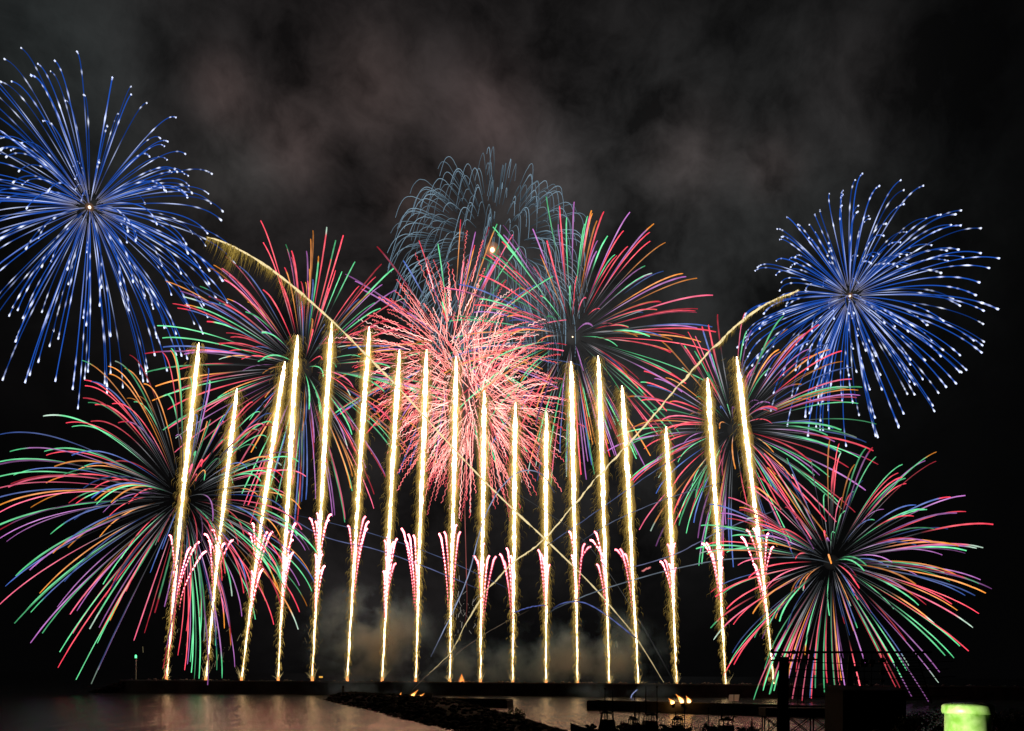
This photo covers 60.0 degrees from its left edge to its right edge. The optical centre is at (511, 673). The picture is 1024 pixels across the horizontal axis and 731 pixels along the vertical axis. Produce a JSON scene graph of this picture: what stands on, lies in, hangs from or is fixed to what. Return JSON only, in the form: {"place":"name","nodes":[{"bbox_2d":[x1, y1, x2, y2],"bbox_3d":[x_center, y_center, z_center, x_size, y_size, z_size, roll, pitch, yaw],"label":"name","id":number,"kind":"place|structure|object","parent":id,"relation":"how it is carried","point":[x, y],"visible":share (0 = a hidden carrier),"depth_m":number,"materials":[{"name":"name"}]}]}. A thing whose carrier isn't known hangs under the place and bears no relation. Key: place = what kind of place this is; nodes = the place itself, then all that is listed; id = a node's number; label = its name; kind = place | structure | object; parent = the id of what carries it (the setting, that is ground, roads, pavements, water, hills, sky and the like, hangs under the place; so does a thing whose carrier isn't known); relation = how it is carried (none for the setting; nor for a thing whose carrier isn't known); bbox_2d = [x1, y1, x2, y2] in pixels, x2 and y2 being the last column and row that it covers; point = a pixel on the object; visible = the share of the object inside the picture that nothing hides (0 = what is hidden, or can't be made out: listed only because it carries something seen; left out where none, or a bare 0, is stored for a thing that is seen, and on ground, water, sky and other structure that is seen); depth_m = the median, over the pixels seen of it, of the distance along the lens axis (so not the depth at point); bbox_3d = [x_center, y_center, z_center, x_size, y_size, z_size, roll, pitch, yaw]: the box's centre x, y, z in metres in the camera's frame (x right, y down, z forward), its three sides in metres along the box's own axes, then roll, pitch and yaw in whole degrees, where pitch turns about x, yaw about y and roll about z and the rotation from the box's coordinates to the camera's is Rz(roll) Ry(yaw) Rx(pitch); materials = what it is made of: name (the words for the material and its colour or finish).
{"place":"outdoors","nodes":[
{"label":"outdoors","id":0,"kind":"place"},
{"bbox_2d":[0,47,235,408],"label":"firework burst","id":1,"kind":"object","parent":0,"point":[48,163],"visible":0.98,"depth_m":617.41,"materials":[{"name":"blue"}]},
{"bbox_2d":[0,348,316,684],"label":"firework burst","id":2,"kind":"object","parent":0,"point":[111,490],"visible":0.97,"depth_m":459.74,"materials":[{"name":"multicoloured"}]},
{"bbox_2d":[169,530,205,621],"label":"crackle spray","id":3,"kind":"object","parent":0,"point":[182,566],"visible":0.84,"depth_m":493.82,"materials":[{"name":"pink"}]},
{"bbox_2d":[169,624,249,667],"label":"crackle dust","id":4,"kind":"object","parent":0,"point":[217,644],"visible":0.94,"depth_m":478.60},
{"bbox_2d":[204,529,232,591],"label":"crackle spray","id":5,"kind":"object","parent":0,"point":[210,543],"visible":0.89,"depth_m":493.80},
{"bbox_2d":[145,221,446,526],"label":"firework burst","id":6,"kind":"object","parent":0,"point":[302,404],"visible":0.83,"depth_m":592.41,"materials":[{"name":"multicoloured"}]},
{"bbox_2d":[347,516,368,599],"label":"crackle spray","id":7,"kind":"object","parent":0,"point":[365,528],"visible":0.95,"depth_m":493.79,"materials":[{"name":"pink"}]},
{"bbox_2d":[282,512,477,588],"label":"rising tail","id":8,"kind":"object","parent":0,"point":[379,550],"visible":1,"depth_m":464.88},
{"bbox_2d":[294,514,510,589],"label":"rising tail","id":9,"kind":"object","parent":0,"point":[405,544],"visible":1,"depth_m":464.90},
{"bbox_2d":[401,528,419,615],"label":"crackle spray","id":10,"kind":"object","parent":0,"point":[406,542],"visible":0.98,"depth_m":493.77,"materials":[{"name":"pink"}]},
{"bbox_2d":[204,236,663,682],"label":"diagonal comet","id":11,"kind":"object","parent":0,"point":[230,251],"visible":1,"depth_m":467.74,"materials":[{"name":"gold"}]},
{"bbox_2d":[335,231,557,454],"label":"firework burst","id":12,"kind":"object","parent":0,"point":[470,331],"visible":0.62,"depth_m":648.77,"materials":[{"name":"pink"}]},
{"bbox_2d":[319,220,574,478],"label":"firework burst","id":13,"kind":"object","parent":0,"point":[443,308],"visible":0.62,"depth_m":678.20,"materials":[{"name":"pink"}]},
{"bbox_2d":[446,579,480,633],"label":"crackle dust","id":14,"kind":"object","parent":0,"point":[461,610],"visible":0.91,"depth_m":480.31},
{"bbox_2d":[464,225,468,621],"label":"rising tail","id":15,"kind":"object","parent":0,"point":[467,409],"visible":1,"depth_m":464.91},
{"bbox_2d":[410,610,528,692],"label":"rising tail","id":16,"kind":"object","parent":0,"point":[465,647],"visible":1,"depth_m":464.91},
{"bbox_2d":[369,298,584,520],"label":"firework burst","id":17,"kind":"object","parent":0,"point":[468,435],"visible":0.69,"depth_m":634.75,"materials":[{"name":"pink"}]},
{"bbox_2d":[474,543,496,627],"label":"crackle spray","id":18,"kind":"object","parent":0,"point":[485,575],"visible":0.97,"depth_m":493.78,"materials":[{"name":"pink"}]},
{"bbox_2d":[387,147,589,388],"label":"firework burst","id":19,"kind":"object","parent":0,"point":[492,249],"visible":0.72,"depth_m":767.19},
{"bbox_2d":[430,470,554,656],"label":"rising tail","id":20,"kind":"object","parent":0,"point":[477,541],"visible":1,"depth_m":464.87},
{"bbox_2d":[0,671,1023,730],"bbox_3d":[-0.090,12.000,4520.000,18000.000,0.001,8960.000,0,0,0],"label":"water","id":21,"kind":"structure","parent":0,"point":[48,701],"depth_m":324.13,"materials":[{"name":"black liquid"}]},
{"bbox_2d":[323,691,567,730],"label":"rock jetty","id":22,"kind":"object","parent":21,"relation":"in","point":[448,714],"visible":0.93,"depth_m":229.07,"materials":[{"name":"black stone"}]},
{"bbox_2d":[507,707,525,718],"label":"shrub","id":23,"kind":"object","parent":22,"relation":"on","point":[518,714],"visible":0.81,"depth_m":211.59,"materials":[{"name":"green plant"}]},
{"bbox_2d":[447,698,512,707],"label":"concrete pier","id":24,"kind":"structure","parent":21,"relation":"in","point":[498,703],"depth_m":317.23,"materials":[{"name":"concrete"}]},
{"bbox_2d":[89,678,1023,699],"bbox_3d":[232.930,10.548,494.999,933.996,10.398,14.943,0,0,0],"label":"breakwater","id":25,"kind":"object","parent":21,"relation":"in","point":[508,688],"visible":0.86,"depth_m":490.00,"materials":[{"name":"concrete"}]},
{"bbox_2d":[134,655,136,679],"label":"harbour light","id":26,"kind":"object","parent":25,"relation":"on","point":[135,658],"visible":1,"depth_m":492.65,"materials":[{"name":"paint"}]},
{"bbox_2d":[162,342,206,679],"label":"firework comet","id":27,"kind":"object","parent":25,"relation":"on","point":[184,483],"visible":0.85,"depth_m":498.39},
{"bbox_2d":[201,388,248,679],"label":"firework comet","id":28,"kind":"object","parent":25,"relation":"on","point":[224,495],"visible":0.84,"depth_m":498.39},
{"bbox_2d":[237,362,292,679],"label":"firework comet","id":29,"kind":"object","parent":25,"relation":"on","point":[276,411],"visible":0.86,"depth_m":498.40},
{"bbox_2d":[248,522,272,633],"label":"crackle spray","id":30,"kind":"object","parent":29,"relation":"attached to","point":[261,547],"visible":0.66,"depth_m":493.78,"materials":[{"name":"pink"}]},
{"bbox_2d":[273,335,308,680],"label":"firework comet","id":31,"kind":"object","parent":25,"relation":"on","point":[291,426],"visible":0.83,"depth_m":498.36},
{"bbox_2d":[280,523,295,641],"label":"crackle spray","id":32,"kind":"object","parent":31,"relation":"attached to","point":[285,564],"visible":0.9,"depth_m":493.78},
{"bbox_2d":[306,320,340,680],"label":"firework comet","id":33,"kind":"object","parent":25,"relation":"on","point":[328,365],"visible":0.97,"depth_m":498.40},
{"bbox_2d":[309,512,331,618],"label":"crackle spray","id":34,"kind":"object","parent":33,"relation":"attached to","point":[320,552],"visible":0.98,"depth_m":493.77,"materials":[{"name":"pink"}]},
{"bbox_2d":[342,326,380,680],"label":"firework comet","id":35,"kind":"object","parent":25,"relation":"on","point":[361,422],"visible":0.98,"depth_m":498.42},
{"bbox_2d":[379,350,410,680],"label":"firework comet","id":36,"kind":"object","parent":25,"relation":"on","point":[395,416],"visible":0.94,"depth_m":498.42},
{"bbox_2d":[383,536,397,620],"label":"crackle spray","id":37,"kind":"object","parent":36,"relation":"attached to","point":[389,568],"visible":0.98,"depth_m":493.77,"materials":[{"name":"pink"}]},
{"bbox_2d":[409,350,437,681],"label":"firework comet","id":38,"kind":"object","parent":25,"relation":"on","point":[422,436],"visible":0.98,"depth_m":498.46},
{"bbox_2d":[440,357,468,681],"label":"firework comet","id":39,"kind":"object","parent":25,"relation":"on","point":[455,445],"visible":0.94,"depth_m":498.43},
{"bbox_2d":[439,524,460,604],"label":"crackle spray","id":40,"kind":"object","parent":39,"relation":"attached to","point":[447,553],"visible":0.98,"depth_m":493.80,"materials":[{"name":"pink"}]},
{"bbox_2d":[469,391,496,681],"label":"firework comet","id":41,"kind":"object","parent":25,"relation":"on","point":[483,425],"visible":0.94,"depth_m":498.38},
{"bbox_2d":[503,402,530,681],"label":"firework comet","id":42,"kind":"object","parent":25,"relation":"on","point":[514,423],"visible":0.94,"depth_m":498.37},
{"bbox_2d":[499,548,512,640],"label":"crackle spray","id":43,"kind":"object","parent":42,"relation":"attached to","point":[504,564],"visible":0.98,"depth_m":493.76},
{"bbox_2d":[530,411,557,682],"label":"firework comet","id":44,"kind":"object","parent":25,"relation":"on","point":[545,455],"visible":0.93,"depth_m":498.42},
{"bbox_2d":[538,549,549,615],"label":"crackle spray","id":45,"kind":"object","parent":44,"relation":"attached to","point":[544,560],"visible":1,"depth_m":493.78,"materials":[{"name":"pink"}]},
{"bbox_2d":[553,360,585,682],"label":"firework comet","id":46,"kind":"object","parent":25,"relation":"on","point":[572,456],"visible":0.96,"depth_m":498.42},
{"bbox_2d":[569,531,590,602],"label":"crackle spray","id":47,"kind":"object","parent":46,"relation":"attached to","point":[572,558],"visible":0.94,"depth_m":493.75,"materials":[{"name":"pink"}]},
{"bbox_2d":[578,355,613,682],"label":"firework comet","id":48,"kind":"object","parent":25,"relation":"on","point":[598,391],"visible":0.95,"depth_m":498.42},
{"bbox_2d":[590,531,606,617],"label":"crackle spray","id":49,"kind":"object","parent":48,"relation":"attached to","point":[601,554],"visible":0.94,"depth_m":493.77,"materials":[{"name":"pink"}]},
{"bbox_2d":[609,385,641,682],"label":"firework comet","id":50,"kind":"object","parent":25,"relation":"on","point":[623,417],"visible":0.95,"depth_m":498.39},
{"bbox_2d":[615,548,632,606],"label":"crackle spray","id":51,"kind":"object","parent":50,"relation":"attached to","point":[623,554],"visible":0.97,"depth_m":493.78,"materials":[{"name":"pink"}]},
{"bbox_2d":[651,426,679,683],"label":"firework comet","id":52,"kind":"object","parent":25,"relation":"on","point":[667,489],"visible":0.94,"depth_m":498.40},
{"bbox_2d":[660,543,675,628],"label":"crackle spray","id":53,"kind":"object","parent":52,"relation":"attached to","point":[671,567],"visible":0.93,"depth_m":493.77,"materials":[{"name":"pink"}]},
{"bbox_2d":[693,377,729,683],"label":"firework comet","id":54,"kind":"object","parent":25,"relation":"on","point":[711,443],"visible":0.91,"depth_m":498.40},
{"bbox_2d":[702,542,722,606],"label":"crackle spray","id":55,"kind":"object","parent":54,"relation":"attached to","point":[713,558],"visible":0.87,"depth_m":493.76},
{"bbox_2d":[721,355,775,683],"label":"firework comet","id":56,"kind":"object","parent":25,"relation":"on","point":[742,412],"visible":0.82,"depth_m":498.39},
{"bbox_2d":[740,528,773,615],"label":"crackle spray","id":57,"kind":"object","parent":56,"relation":"attached to","point":[757,573],"visible":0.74,"depth_m":493.80,"materials":[{"name":"pink"}]},
{"bbox_2d":[570,690,627,730],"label":"fishing boat","id":58,"kind":"object","parent":21,"relation":"on","point":[611,725],"visible":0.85,"depth_m":171.17,"materials":[{"name":"paint"}]},
{"bbox_2d":[604,688,605,730],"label":"mooring pole","id":59,"kind":"object","parent":21,"relation":"in","point":[605,714],"visible":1,"depth_m":149.97,"materials":[{"name":"paint"}]},
{"bbox_2d":[620,697,641,730],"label":"fishing boat","id":60,"kind":"object","parent":21,"relation":"on","point":[632,727],"visible":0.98,"depth_m":164.43,"materials":[{"name":"paint"}]},
{"bbox_2d":[638,702,639,730],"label":"mooring pole","id":61,"kind":"object","parent":21,"relation":"in","point":[639,716],"visible":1,"depth_m":154.92,"materials":[{"name":"paint"}]},
{"bbox_2d":[631,691,681,730],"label":"fishing boat","id":62,"kind":"object","parent":21,"relation":"on","point":[648,725],"visible":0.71,"depth_m":171.09,"materials":[{"name":"paint"}]},
{"bbox_2d":[656,686,657,730],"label":"mooring pole","id":63,"kind":"object","parent":21,"relation":"in","point":[657,712],"visible":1,"depth_m":149.97,"materials":[{"name":"paint"}]},
{"bbox_2d":[667,712,691,730],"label":"fishing boat","id":64,"kind":"object","parent":21,"relation":"on","point":[676,727],"visible":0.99,"depth_m":158.70,"materials":[{"name":"paint"}]},
{"bbox_2d":[700,722,708,730],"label":"fishing boat","id":65,"kind":"object","parent":21,"relation":"on","point":[704,726],"visible":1,"depth_m":148.70,"materials":[{"name":"paint"}]},
{"bbox_2d":[587,700,824,717],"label":"concrete pier","id":66,"kind":"structure","parent":21,"relation":"in","point":[728,708],"depth_m":282.08,"materials":[{"name":"concrete"}]},
{"bbox_2d":[676,694,683,706],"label":"launch flame","id":67,"kind":"object","parent":66,"relation":"on","point":[681,701],"visible":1,"depth_m":281.62,"materials":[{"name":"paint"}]},
{"bbox_2d":[709,707,754,730],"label":"fishing boat","id":68,"kind":"object","parent":21,"relation":"on","point":[723,727],"visible":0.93,"depth_m":163.11,"materials":[{"name":"paint"}]},
{"bbox_2d":[728,694,738,725],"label":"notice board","id":69,"kind":"object","parent":21,"relation":"in","point":[733,697],"visible":1,"depth_m":200.00,"materials":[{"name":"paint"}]},
{"bbox_2d":[744,717,771,730],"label":"fishing boat","id":70,"kind":"object","parent":21,"relation":"on","point":[751,727],"visible":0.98,"depth_m":149.29,"materials":[{"name":"paint"}]},
{"bbox_2d":[759,702,824,730],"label":"trestle bridge","id":71,"kind":"structure","parent":21,"relation":"in","point":[813,712],"depth_m":177.57,"materials":[{"name":"paint"}]},
{"bbox_2d":[0,0,1023,678],"label":"sky","id":72,"kind":"structure","parent":0,"point":[714,124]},
{"bbox_2d":[512,604,547,613],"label":"rising tail","id":73,"kind":"object","parent":72,"relation":"in","point":[530,607],"visible":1,"depth_m":464.82},
{"bbox_2d":[491,478,673,681],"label":"rising tail","id":74,"kind":"object","parent":72,"relation":"in","point":[601,562],"visible":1,"depth_m":464.93},
{"bbox_2d":[553,601,635,638],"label":"rising tail","id":75,"kind":"object","parent":72,"relation":"in","point":[598,610],"visible":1,"depth_m":464.86},
{"bbox_2d":[546,456,682,545],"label":"rising tail","id":76,"kind":"object","parent":72,"relation":"in","point":[613,499],"visible":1,"depth_m":464.90},
{"bbox_2d":[580,482,722,542],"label":"rising tail","id":77,"kind":"object","parent":72,"relation":"in","point":[648,505],"visible":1,"depth_m":464.90},
{"bbox_2d":[546,557,829,614],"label":"rising tail","id":78,"kind":"object","parent":72,"relation":"in","point":[678,568],"visible":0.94,"depth_m":464.86},
{"bbox_2d":[623,510,776,569],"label":"rising tail","id":79,"kind":"object","parent":72,"relation":"in","point":[695,543],"visible":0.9,"depth_m":464.89},
{"bbox_2d":[696,440,992,700],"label":"firework burst","id":80,"kind":"object","parent":72,"relation":"in","point":[939,545],"visible":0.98,"depth_m":394.84,"materials":[{"name":"multicoloured"}]},
{"bbox_2d":[441,197,715,483],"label":"firework burst","id":81,"kind":"object","parent":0,"point":[620,369],"visible":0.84,"depth_m":629.95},
{"bbox_2d":[428,290,798,674],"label":"diagonal comet","id":82,"kind":"object","parent":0,"point":[745,319],"visible":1,"depth_m":469.71,"materials":[{"name":"gold"}]},
{"bbox_2d":[607,313,876,571],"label":"firework burst","id":83,"kind":"object","parent":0,"point":[820,390],"visible":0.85,"depth_m":589.85,"materials":[{"name":"multicoloured"}]},
{"bbox_2d":[736,173,999,446],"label":"firework burst","id":84,"kind":"object","parent":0,"point":[862,282],"visible":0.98,"depth_m":632.87,"materials":[{"name":"blue"}]},
{"bbox_3d":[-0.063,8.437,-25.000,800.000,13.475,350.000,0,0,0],"label":"ground","id":85,"kind":"structure","parent":0,"visible":0},
{"bbox_2d":[770,649,959,730],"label":"steel gantry","id":86,"kind":"object","parent":85,"relation":"on","point":[783,702],"visible":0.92,"depth_m":109.94,"materials":[{"name":"black metal"}]},
{"bbox_2d":[824,685,908,730],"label":"building","id":87,"kind":"structure","parent":85,"relation":"on","point":[859,708],"depth_m":104.00,"materials":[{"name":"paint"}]},
{"bbox_2d":[892,704,943,730],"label":"tree","id":88,"kind":"object","parent":85,"relation":"on","point":[905,725],"visible":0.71,"depth_m":90.69,"materials":[{"name":"black plant"}]},
{"bbox_2d":[910,713,992,730],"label":"tree","id":89,"kind":"object","parent":85,"relation":"on","point":[925,725],"visible":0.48,"depth_m":85.37,"materials":[{"name":"black plant"}]},
{"bbox_2d":[941,702,994,730],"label":"capped pipe","id":90,"kind":"object","parent":85,"relation":"on","point":[967,716],"visible":1,"depth_m":17.64,"materials":[{"name":"green paint"}]}
]}

